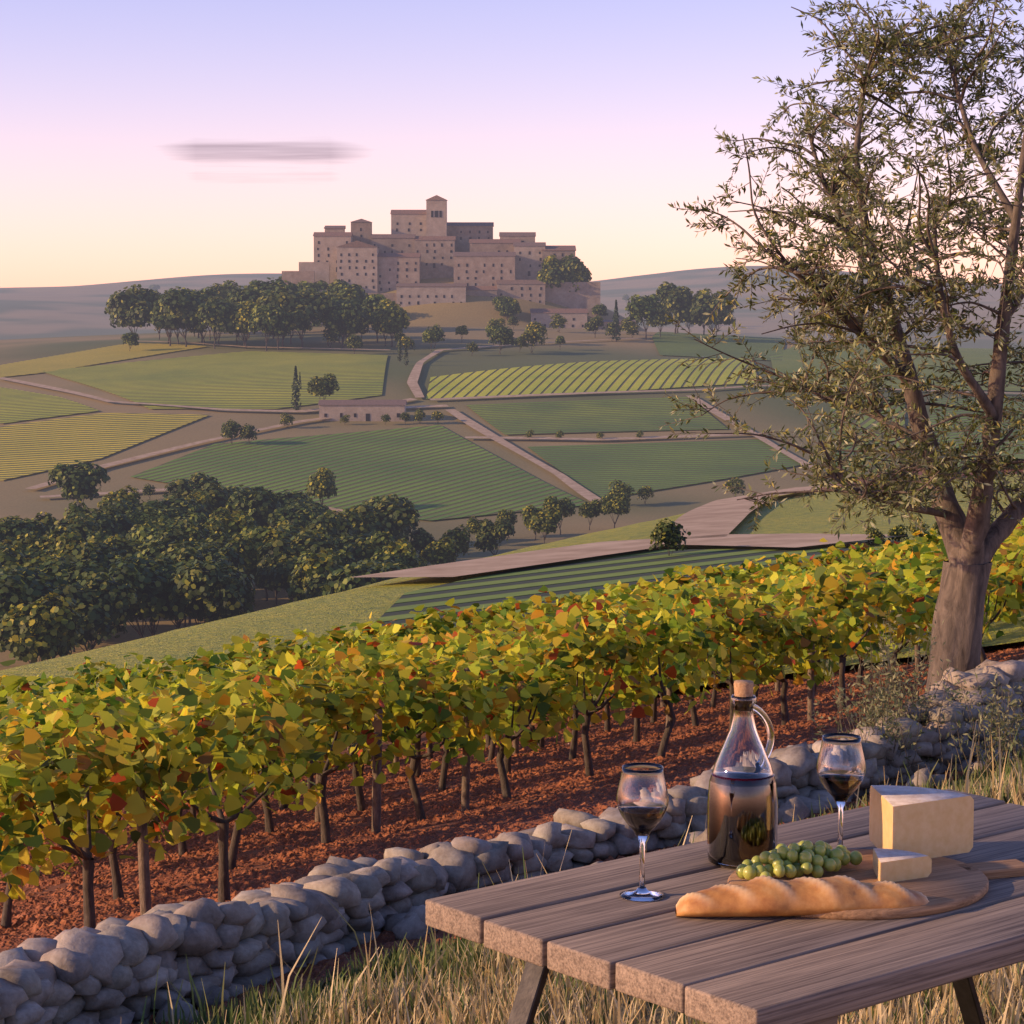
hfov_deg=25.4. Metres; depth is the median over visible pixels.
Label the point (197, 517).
tree
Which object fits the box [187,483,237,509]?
tree
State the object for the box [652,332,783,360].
field
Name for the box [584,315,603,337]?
tree
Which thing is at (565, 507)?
tree
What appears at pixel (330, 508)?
track
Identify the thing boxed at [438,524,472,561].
tree
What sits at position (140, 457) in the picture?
track
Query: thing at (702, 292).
tree
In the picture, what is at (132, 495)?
tree
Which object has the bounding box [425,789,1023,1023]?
table top
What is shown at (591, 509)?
tree
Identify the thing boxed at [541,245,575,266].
village
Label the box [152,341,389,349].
track
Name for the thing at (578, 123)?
sky
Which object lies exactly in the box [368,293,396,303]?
village rampart
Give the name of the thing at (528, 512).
tree
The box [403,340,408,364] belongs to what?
cypress
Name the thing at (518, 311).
tree
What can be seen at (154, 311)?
tree
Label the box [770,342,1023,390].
field
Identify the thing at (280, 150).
cloud
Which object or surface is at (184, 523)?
tree
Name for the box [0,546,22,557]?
tree
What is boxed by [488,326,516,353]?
tree
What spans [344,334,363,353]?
tree
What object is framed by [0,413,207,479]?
field
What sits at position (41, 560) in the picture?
tree
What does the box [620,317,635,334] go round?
bush
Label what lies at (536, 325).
bush
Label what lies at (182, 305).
tree
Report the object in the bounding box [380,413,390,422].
bush
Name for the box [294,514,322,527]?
tree
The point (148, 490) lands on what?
bush
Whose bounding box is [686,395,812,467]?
track
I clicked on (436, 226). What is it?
village bell tower
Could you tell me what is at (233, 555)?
tree
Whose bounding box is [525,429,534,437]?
bush
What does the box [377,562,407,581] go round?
tree
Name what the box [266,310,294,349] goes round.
tree
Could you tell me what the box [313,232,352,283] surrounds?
village block
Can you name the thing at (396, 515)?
tree
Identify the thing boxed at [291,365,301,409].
cypress
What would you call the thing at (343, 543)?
tree
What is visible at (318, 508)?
tree
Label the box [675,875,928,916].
baguette
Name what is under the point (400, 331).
tree
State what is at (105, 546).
tree
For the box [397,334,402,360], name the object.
cypress
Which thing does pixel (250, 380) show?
field
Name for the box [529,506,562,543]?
tree
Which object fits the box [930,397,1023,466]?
field
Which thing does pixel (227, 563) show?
tree
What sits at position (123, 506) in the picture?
tree
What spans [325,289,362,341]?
tree
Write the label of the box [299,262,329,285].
village rampart
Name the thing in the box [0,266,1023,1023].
terrain ground
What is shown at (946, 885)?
cutting board
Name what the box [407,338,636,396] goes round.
track
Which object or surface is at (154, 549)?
tree
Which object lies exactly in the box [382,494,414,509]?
tree
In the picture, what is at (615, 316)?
cypress
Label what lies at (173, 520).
tree
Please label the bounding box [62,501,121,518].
tree
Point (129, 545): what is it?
tree
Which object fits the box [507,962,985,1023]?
table legs
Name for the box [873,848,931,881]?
cheese
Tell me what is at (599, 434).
bush
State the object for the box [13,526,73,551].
tree
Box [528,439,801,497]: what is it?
field
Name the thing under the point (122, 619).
tree
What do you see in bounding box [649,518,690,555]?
bush
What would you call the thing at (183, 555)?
tree
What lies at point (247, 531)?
tree
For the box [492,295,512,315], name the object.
tree
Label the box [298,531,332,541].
tree
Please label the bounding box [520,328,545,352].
bush
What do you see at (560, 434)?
bush
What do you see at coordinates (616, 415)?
field
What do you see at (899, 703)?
shrub
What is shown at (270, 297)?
tree
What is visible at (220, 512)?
tree
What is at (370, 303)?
tree
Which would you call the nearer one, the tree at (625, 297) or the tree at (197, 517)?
the tree at (197, 517)
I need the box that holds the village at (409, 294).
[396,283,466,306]
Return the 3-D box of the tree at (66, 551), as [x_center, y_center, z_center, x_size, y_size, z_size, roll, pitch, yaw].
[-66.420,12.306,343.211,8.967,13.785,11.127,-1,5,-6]
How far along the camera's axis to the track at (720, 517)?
113.41 m
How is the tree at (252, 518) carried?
on the terrain ground at (42, 322)
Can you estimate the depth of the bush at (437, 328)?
850.90 m
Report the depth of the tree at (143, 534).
388.21 m
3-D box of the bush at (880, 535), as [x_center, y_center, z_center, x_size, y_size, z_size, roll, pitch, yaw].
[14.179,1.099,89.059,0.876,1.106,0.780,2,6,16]
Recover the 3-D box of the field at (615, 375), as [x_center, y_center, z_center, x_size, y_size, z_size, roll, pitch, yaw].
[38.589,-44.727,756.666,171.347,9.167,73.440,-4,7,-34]
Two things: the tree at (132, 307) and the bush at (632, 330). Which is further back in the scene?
the bush at (632, 330)
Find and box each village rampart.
[282,271,314,284]
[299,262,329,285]
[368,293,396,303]
[545,282,599,316]
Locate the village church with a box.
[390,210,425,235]
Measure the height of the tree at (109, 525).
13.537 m
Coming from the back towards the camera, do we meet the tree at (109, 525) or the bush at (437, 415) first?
the bush at (437, 415)
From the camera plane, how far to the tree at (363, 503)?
462.28 m
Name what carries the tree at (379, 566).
on the terrain ground at (42, 322)
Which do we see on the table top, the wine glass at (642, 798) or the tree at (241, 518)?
the wine glass at (642, 798)
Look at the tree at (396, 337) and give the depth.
856.47 m
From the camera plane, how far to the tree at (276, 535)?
373.28 m
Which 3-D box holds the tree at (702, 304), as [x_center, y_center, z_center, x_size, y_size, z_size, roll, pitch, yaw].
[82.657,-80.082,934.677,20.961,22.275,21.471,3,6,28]
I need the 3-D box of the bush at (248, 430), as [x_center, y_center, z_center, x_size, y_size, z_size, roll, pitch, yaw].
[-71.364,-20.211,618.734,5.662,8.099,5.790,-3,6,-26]
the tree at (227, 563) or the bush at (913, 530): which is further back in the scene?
the tree at (227, 563)
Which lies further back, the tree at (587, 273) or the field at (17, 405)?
the tree at (587, 273)
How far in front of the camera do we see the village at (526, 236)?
1043.14 m
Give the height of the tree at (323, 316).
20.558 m
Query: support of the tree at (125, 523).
on the terrain ground at (42, 322)
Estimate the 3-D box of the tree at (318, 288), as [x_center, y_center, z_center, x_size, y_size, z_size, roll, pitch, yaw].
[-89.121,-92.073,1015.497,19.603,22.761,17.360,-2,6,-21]
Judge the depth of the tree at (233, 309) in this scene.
849.66 m
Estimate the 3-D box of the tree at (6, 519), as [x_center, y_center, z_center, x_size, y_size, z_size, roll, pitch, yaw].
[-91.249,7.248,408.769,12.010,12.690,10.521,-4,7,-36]
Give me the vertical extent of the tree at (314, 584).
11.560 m
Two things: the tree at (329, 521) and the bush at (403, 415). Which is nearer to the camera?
the tree at (329, 521)
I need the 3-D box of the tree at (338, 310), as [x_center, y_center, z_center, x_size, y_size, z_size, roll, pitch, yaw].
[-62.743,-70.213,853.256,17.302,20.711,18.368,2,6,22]
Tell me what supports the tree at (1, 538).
on the terrain ground at (42, 322)
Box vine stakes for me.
[135,607,920,915]
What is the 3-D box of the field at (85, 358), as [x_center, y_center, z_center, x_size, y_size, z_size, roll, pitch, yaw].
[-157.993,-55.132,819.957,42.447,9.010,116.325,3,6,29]
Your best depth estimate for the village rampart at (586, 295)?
1019.40 m
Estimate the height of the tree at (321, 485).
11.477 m
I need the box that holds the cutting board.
[728,849,1023,919]
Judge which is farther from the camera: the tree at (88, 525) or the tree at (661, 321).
the tree at (661, 321)
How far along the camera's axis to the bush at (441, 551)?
411.97 m
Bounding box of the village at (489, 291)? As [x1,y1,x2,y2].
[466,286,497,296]
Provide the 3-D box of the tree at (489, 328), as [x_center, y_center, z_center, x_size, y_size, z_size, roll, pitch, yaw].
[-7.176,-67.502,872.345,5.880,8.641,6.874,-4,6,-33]
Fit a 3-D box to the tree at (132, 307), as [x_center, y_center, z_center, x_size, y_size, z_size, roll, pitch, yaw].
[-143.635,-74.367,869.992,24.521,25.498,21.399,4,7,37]
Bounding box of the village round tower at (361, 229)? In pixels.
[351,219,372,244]
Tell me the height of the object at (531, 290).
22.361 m
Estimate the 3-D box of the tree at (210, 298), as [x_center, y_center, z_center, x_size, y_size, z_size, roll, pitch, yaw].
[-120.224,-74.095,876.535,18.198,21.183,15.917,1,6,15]
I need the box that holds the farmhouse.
[318,400,406,421]
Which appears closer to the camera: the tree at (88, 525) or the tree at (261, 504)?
the tree at (88, 525)
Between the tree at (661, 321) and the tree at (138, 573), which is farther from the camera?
the tree at (661, 321)
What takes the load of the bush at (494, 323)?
on the terrain ground at (42, 322)
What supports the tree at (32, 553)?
on the terrain ground at (42, 322)
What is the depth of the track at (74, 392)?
688.22 m
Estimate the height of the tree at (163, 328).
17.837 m
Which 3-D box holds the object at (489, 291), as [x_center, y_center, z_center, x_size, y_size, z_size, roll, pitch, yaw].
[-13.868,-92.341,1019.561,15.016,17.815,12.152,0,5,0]
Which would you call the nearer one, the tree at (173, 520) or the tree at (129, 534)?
the tree at (129, 534)
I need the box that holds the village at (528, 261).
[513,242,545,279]
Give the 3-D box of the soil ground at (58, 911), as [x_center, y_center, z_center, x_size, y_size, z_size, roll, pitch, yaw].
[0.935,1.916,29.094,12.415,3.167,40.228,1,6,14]
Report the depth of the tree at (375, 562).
330.61 m
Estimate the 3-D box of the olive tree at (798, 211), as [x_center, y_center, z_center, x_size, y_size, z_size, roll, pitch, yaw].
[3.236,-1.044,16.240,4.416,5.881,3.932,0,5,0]
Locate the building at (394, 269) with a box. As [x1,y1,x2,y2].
[377,253,420,292]
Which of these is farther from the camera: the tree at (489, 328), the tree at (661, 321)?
the tree at (661, 321)
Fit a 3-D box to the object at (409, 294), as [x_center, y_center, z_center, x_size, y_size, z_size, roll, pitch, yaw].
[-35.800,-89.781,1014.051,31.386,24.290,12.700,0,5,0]
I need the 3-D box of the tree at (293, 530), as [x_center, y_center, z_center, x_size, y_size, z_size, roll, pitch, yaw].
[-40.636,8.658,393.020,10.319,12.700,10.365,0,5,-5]
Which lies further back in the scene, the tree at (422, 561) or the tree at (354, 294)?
the tree at (354, 294)
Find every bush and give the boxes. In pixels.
[142,483,155,498]
[220,419,241,443]
[239,423,259,443]
[279,413,294,427]
[321,326,340,347]
[340,414,350,423]
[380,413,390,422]
[397,336,415,349]
[399,412,409,422]
[414,408,425,423]
[425,324,445,347]
[431,411,444,422]
[465,341,478,353]
[487,318,502,326]
[496,318,505,325]
[507,315,519,328]
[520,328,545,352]
[524,321,547,344]
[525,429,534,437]
[549,313,567,331]
[555,430,563,437]
[596,432,603,437]
[603,321,620,338]
[607,479,635,500]
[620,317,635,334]
[626,325,639,337]
[636,430,643,436]
[636,486,653,502]
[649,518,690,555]
[722,477,745,496]
[865,526,885,544]
[887,524,908,542]
[909,522,929,537]
[931,522,940,535]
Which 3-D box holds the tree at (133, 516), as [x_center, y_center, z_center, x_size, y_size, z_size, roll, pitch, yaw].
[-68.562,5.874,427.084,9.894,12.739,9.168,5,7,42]
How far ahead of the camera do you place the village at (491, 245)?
1035.36 m
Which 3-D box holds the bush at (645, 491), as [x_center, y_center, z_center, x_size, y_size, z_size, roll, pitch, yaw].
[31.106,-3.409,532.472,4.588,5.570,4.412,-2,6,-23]
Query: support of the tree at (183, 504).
on the terrain ground at (42, 322)
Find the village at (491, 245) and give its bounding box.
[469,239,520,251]
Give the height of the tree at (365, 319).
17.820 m
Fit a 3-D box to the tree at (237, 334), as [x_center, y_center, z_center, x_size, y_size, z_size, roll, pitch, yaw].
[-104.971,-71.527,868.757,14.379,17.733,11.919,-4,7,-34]
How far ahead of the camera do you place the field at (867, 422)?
656.70 m
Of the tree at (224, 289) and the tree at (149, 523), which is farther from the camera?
the tree at (224, 289)
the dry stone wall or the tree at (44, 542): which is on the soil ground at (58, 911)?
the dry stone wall
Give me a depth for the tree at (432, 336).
837.51 m
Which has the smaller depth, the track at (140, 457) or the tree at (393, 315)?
the track at (140, 457)
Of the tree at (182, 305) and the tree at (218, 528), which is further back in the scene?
the tree at (182, 305)
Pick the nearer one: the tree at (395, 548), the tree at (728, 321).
the tree at (395, 548)
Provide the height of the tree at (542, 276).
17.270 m
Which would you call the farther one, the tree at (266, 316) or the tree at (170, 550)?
the tree at (266, 316)
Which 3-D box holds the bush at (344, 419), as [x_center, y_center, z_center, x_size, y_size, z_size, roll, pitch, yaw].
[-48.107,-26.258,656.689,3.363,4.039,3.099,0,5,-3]
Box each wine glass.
[616,762,668,901]
[816,733,865,844]
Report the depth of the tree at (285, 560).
364.10 m
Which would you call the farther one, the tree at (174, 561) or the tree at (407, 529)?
the tree at (407, 529)
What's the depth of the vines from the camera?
19.27 m
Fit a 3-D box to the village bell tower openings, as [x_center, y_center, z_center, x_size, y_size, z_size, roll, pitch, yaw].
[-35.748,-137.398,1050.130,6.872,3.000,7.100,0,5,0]
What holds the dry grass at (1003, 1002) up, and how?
on the soil ground at (58, 911)
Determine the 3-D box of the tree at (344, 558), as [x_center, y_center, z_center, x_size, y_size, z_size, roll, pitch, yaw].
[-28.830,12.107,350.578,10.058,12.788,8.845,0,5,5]
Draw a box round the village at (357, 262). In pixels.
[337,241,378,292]
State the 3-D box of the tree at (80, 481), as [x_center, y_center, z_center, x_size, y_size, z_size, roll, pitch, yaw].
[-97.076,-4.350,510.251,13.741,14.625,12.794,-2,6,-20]
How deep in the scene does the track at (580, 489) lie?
602.77 m
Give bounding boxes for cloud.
[183,144,339,158]
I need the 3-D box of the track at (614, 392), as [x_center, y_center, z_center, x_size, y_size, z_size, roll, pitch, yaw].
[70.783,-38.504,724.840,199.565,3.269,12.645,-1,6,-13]
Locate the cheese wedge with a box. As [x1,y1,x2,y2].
[869,785,973,857]
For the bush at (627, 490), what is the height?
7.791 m
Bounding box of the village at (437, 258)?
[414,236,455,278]
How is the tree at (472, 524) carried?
on the terrain ground at (42, 322)
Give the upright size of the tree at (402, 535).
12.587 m
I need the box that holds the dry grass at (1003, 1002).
[141,720,1023,1023]
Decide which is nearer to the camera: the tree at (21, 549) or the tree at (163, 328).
the tree at (21, 549)
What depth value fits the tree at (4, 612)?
299.12 m
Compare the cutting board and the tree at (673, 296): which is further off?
the tree at (673, 296)
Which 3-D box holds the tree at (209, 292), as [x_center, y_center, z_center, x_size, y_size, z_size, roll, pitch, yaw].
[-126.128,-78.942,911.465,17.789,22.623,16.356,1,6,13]
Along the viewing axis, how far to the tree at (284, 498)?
464.70 m
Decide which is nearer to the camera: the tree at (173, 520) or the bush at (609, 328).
the tree at (173, 520)
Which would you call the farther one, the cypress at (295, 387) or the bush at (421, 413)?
the cypress at (295, 387)
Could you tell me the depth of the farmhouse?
663.34 m
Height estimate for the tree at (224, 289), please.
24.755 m
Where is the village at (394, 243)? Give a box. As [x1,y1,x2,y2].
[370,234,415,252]
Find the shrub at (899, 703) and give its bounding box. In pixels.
[797,609,1023,794]
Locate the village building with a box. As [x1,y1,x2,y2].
[453,252,515,285]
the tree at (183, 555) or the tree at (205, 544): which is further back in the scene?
the tree at (205, 544)
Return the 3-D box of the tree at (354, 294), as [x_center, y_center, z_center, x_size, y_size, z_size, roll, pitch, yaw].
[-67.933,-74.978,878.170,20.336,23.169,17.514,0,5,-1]
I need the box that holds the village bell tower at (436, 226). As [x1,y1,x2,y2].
[426,195,447,235]
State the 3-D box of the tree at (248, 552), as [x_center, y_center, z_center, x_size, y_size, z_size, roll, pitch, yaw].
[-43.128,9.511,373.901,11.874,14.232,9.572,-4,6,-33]
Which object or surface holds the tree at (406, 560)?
on the terrain ground at (42, 322)
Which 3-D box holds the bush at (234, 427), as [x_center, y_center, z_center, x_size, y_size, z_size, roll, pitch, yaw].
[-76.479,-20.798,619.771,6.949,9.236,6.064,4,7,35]
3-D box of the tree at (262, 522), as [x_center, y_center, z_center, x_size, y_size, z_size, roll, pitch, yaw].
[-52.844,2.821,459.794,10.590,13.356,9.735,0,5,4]
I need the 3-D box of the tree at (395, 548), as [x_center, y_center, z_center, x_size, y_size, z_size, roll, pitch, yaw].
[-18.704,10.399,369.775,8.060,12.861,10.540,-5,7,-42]
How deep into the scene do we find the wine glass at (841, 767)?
3.75 m
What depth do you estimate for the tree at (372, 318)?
857.16 m
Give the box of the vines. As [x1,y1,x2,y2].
[0,518,1023,928]
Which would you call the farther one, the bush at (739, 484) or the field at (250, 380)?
the field at (250, 380)
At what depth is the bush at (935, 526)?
90.51 m
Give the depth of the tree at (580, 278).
1020.08 m
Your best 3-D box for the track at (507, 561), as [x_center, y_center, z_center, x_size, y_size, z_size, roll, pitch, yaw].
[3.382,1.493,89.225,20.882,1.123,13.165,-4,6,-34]
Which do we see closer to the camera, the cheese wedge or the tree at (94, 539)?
the cheese wedge
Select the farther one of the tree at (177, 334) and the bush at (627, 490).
the tree at (177, 334)
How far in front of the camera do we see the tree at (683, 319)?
965.14 m
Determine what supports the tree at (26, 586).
on the terrain ground at (42, 322)
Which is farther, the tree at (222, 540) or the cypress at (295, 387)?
the cypress at (295, 387)
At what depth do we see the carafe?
3.71 m
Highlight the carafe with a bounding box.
[707,680,777,868]
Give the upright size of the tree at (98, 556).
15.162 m
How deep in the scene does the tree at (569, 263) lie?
1017.94 m
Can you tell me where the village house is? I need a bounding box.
[530,309,587,328]
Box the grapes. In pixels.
[736,840,862,879]
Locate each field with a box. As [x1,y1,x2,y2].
[0,343,207,376]
[0,387,98,423]
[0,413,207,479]
[0,474,1023,732]
[45,351,387,408]
[130,425,584,519]
[426,358,755,398]
[467,397,727,434]
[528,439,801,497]
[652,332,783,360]
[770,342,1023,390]
[830,397,904,476]
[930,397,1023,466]
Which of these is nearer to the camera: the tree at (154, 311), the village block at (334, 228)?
the tree at (154, 311)
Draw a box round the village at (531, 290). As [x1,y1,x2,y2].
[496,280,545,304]
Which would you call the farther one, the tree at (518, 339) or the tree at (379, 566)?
the tree at (518, 339)
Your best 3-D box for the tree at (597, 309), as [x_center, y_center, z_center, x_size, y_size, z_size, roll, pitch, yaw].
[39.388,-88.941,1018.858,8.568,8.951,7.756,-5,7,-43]
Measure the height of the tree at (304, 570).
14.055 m
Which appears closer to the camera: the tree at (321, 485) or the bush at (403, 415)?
the tree at (321, 485)
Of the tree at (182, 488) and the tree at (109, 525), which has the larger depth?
the tree at (182, 488)
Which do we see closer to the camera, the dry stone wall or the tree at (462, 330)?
the dry stone wall
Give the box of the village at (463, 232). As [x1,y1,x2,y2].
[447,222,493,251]
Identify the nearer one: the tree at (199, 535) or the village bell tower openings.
the tree at (199, 535)
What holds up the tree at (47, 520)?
on the terrain ground at (42, 322)
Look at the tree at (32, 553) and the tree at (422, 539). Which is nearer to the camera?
the tree at (32, 553)
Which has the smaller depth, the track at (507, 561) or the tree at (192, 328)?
the track at (507, 561)
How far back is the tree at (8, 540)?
375.97 m
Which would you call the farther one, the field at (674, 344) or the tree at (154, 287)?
the tree at (154, 287)
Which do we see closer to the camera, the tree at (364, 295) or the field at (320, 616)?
the field at (320, 616)
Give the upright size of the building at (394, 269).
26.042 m
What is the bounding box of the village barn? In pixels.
[587,320,635,330]
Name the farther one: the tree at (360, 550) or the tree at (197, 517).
the tree at (197, 517)
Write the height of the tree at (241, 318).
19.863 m
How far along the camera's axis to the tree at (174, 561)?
331.92 m
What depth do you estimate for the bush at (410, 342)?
820.10 m
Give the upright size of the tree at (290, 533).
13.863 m
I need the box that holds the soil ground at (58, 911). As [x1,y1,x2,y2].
[0,641,1023,1023]
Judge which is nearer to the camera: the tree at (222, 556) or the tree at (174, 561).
the tree at (174, 561)
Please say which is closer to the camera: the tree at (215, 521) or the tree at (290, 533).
the tree at (290, 533)
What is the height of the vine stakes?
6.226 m
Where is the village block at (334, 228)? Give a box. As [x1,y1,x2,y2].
[324,226,345,231]
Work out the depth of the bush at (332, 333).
847.79 m
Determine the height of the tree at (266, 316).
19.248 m
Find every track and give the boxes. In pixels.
[0,377,415,411]
[26,405,447,488]
[40,487,342,510]
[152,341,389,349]
[355,533,905,576]
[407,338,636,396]
[430,385,1023,399]
[446,409,602,500]
[465,433,761,439]
[674,484,840,538]
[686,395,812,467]
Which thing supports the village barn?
on the terrain ground at (42, 322)
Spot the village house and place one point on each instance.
(576, 318)
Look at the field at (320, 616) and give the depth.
75.69 m
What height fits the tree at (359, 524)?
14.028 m
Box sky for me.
[0,0,1023,287]
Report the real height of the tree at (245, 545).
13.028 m
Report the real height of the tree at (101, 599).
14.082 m
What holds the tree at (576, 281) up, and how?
on the terrain ground at (42, 322)
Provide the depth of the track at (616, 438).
632.28 m
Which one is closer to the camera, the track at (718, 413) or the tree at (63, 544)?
the tree at (63, 544)
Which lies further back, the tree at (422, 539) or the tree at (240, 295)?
the tree at (240, 295)
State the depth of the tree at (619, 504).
488.63 m
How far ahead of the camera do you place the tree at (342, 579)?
311.15 m
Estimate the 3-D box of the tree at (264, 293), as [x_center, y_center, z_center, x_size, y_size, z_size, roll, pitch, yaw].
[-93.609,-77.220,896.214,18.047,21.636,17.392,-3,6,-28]
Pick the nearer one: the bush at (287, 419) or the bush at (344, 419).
the bush at (287, 419)
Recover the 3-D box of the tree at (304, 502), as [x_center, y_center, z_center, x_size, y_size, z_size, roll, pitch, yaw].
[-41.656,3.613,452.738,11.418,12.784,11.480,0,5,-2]
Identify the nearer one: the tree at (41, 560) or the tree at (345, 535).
the tree at (41, 560)
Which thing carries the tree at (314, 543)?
on the terrain ground at (42, 322)
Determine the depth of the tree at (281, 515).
433.51 m
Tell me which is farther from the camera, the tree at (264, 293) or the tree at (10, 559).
the tree at (264, 293)
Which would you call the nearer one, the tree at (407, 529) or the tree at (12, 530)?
the tree at (12, 530)
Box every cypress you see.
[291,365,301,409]
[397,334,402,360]
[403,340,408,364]
[611,300,620,341]
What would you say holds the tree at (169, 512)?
on the terrain ground at (42, 322)
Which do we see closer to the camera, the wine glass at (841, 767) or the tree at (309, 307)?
the wine glass at (841, 767)
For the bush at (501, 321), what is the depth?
951.63 m
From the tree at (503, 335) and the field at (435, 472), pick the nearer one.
the field at (435, 472)
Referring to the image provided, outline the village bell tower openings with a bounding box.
[431,211,441,216]
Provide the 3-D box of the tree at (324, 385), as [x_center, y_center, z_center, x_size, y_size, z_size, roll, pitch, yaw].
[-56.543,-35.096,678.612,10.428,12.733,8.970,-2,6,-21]
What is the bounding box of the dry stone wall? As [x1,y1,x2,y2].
[0,658,1023,1023]
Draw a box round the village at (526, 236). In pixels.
[499,232,535,241]
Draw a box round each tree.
[0,516,27,526]
[0,517,47,544]
[0,534,8,544]
[0,538,15,545]
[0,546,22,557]
[0,548,57,566]
[0,563,38,576]
[0,565,67,662]
[0,591,85,663]
[0,604,17,640]
[8,545,48,557]
[9,511,55,535]
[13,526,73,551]
[21,548,53,558]
[23,556,56,568]
[37,555,111,651]
[43,572,137,650]
[46,513,101,541]
[47,460,110,506]
[48,531,90,555]
[51,542,119,566]
[53,550,70,557]
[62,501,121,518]
[62,580,129,649]
[65,508,120,537]
[86,531,109,547]
[93,542,130,559]
[97,485,143,508]
[104,284,159,332]
[104,534,143,558]
[104,554,174,637]
[106,513,134,541]
[107,498,143,514]
[117,521,162,541]
[121,332,139,350]
[122,509,168,526]
[125,524,147,540]
[129,560,180,635]
[130,537,200,560]
[132,524,188,545]
[136,495,209,518]
[136,506,180,525]
[142,546,217,628]
[148,284,160,291]
[149,300,181,345]
[152,286,206,346]
[152,300,183,343]
[152,314,176,343]
[155,518,177,528]
[155,519,212,543]
[155,550,200,628]
[159,543,202,624]
[164,472,221,501]
[165,517,183,523]
[168,556,236,624]
[169,559,255,622]
[174,510,208,524]
[178,287,218,337]
[178,519,231,538]
[179,531,227,546]
[180,526,214,541]
[183,316,211,344]
[185,491,213,515]
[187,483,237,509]
[189,558,239,620]
[190,545,244,572]
[194,298,235,348]
[194,539,221,551]
[200,296,220,342]
[201,293,224,339]
[205,517,245,537]
[209,507,231,519]
[209,552,232,564]
[210,280,237,299]
[214,509,254,536]
[222,526,273,590]
[222,532,261,582]
[223,302,245,345]
[226,285,261,338]
[226,485,268,494]
[226,494,270,526]
[227,301,259,348]
[227,487,280,526]
[235,301,245,343]
[239,525,271,585]
[243,277,297,293]
[245,528,290,605]
[246,526,294,600]
[248,304,285,350]
[248,516,259,527]
[253,525,300,591]
[254,288,290,338]
[255,530,338,590]
[256,287,305,346]
[262,540,306,600]
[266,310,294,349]
[267,503,322,528]
[274,489,308,507]
[275,519,302,530]
[276,288,332,348]
[283,498,323,507]
[286,503,333,513]
[286,548,342,602]
[292,549,354,570]
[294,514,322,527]
[296,280,327,292]
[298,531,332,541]
[301,509,359,537]
[301,570,336,598]
[305,466,337,504]
[307,373,339,399]
[313,528,355,540]
[314,296,342,345]
[315,288,360,342]
[322,561,402,595]
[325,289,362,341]
[325,297,363,347]
[326,279,368,299]
[330,284,361,298]
[332,534,380,552]
[335,318,364,346]
[338,508,383,533]
[341,308,370,344]
[342,497,420,539]
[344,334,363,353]
[346,531,393,563]
[350,556,408,571]
[352,501,367,509]
[355,532,373,540]
[360,293,390,342]
[365,496,415,540]
[368,311,399,346]
[369,551,418,568]
[371,563,386,570]
[373,298,410,346]
[375,506,405,541]
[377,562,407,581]
[379,538,420,566]
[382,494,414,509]
[384,329,402,336]
[394,333,405,341]
[410,527,436,560]
[418,556,428,566]
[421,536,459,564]
[422,330,440,350]
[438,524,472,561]
[455,325,468,338]
[466,517,492,534]
[473,518,515,554]
[485,325,499,344]
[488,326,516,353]
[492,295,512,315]
[495,301,519,320]
[495,509,517,537]
[509,299,521,316]
[514,336,526,350]
[520,505,542,539]
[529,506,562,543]
[536,268,561,284]
[541,254,562,280]
[542,254,584,288]
[542,496,575,534]
[555,336,565,346]
[564,271,584,285]
[564,271,588,291]
[578,499,601,529]
[581,265,591,280]
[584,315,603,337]
[592,303,607,315]
[599,493,630,527]
[622,294,628,304]
[625,294,663,339]
[646,304,673,336]
[655,281,695,333]
[659,0,1023,692]
[662,286,689,332]
[673,312,689,332]
[687,290,737,338]
[691,288,712,334]
[715,309,735,335]
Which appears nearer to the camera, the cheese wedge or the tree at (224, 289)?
the cheese wedge
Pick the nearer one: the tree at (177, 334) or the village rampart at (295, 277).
the tree at (177, 334)
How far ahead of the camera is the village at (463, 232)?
1054.64 m
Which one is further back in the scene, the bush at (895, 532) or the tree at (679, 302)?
the tree at (679, 302)
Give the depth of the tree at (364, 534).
399.97 m
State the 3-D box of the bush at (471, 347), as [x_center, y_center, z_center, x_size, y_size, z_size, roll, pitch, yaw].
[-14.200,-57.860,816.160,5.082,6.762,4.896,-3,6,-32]
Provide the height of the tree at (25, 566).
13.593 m
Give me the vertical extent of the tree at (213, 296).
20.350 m
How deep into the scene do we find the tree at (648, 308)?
913.78 m
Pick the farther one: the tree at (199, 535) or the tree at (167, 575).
the tree at (199, 535)
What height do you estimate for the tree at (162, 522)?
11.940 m
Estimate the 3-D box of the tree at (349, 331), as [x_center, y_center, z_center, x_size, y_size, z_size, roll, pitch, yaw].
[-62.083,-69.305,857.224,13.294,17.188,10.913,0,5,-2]
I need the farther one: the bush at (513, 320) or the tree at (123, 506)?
the bush at (513, 320)
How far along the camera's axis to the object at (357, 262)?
1022.12 m
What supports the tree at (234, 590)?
on the terrain ground at (42, 322)
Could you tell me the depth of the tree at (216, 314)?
842.22 m
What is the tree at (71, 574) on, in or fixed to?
on the terrain ground at (42, 322)
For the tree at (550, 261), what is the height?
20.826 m

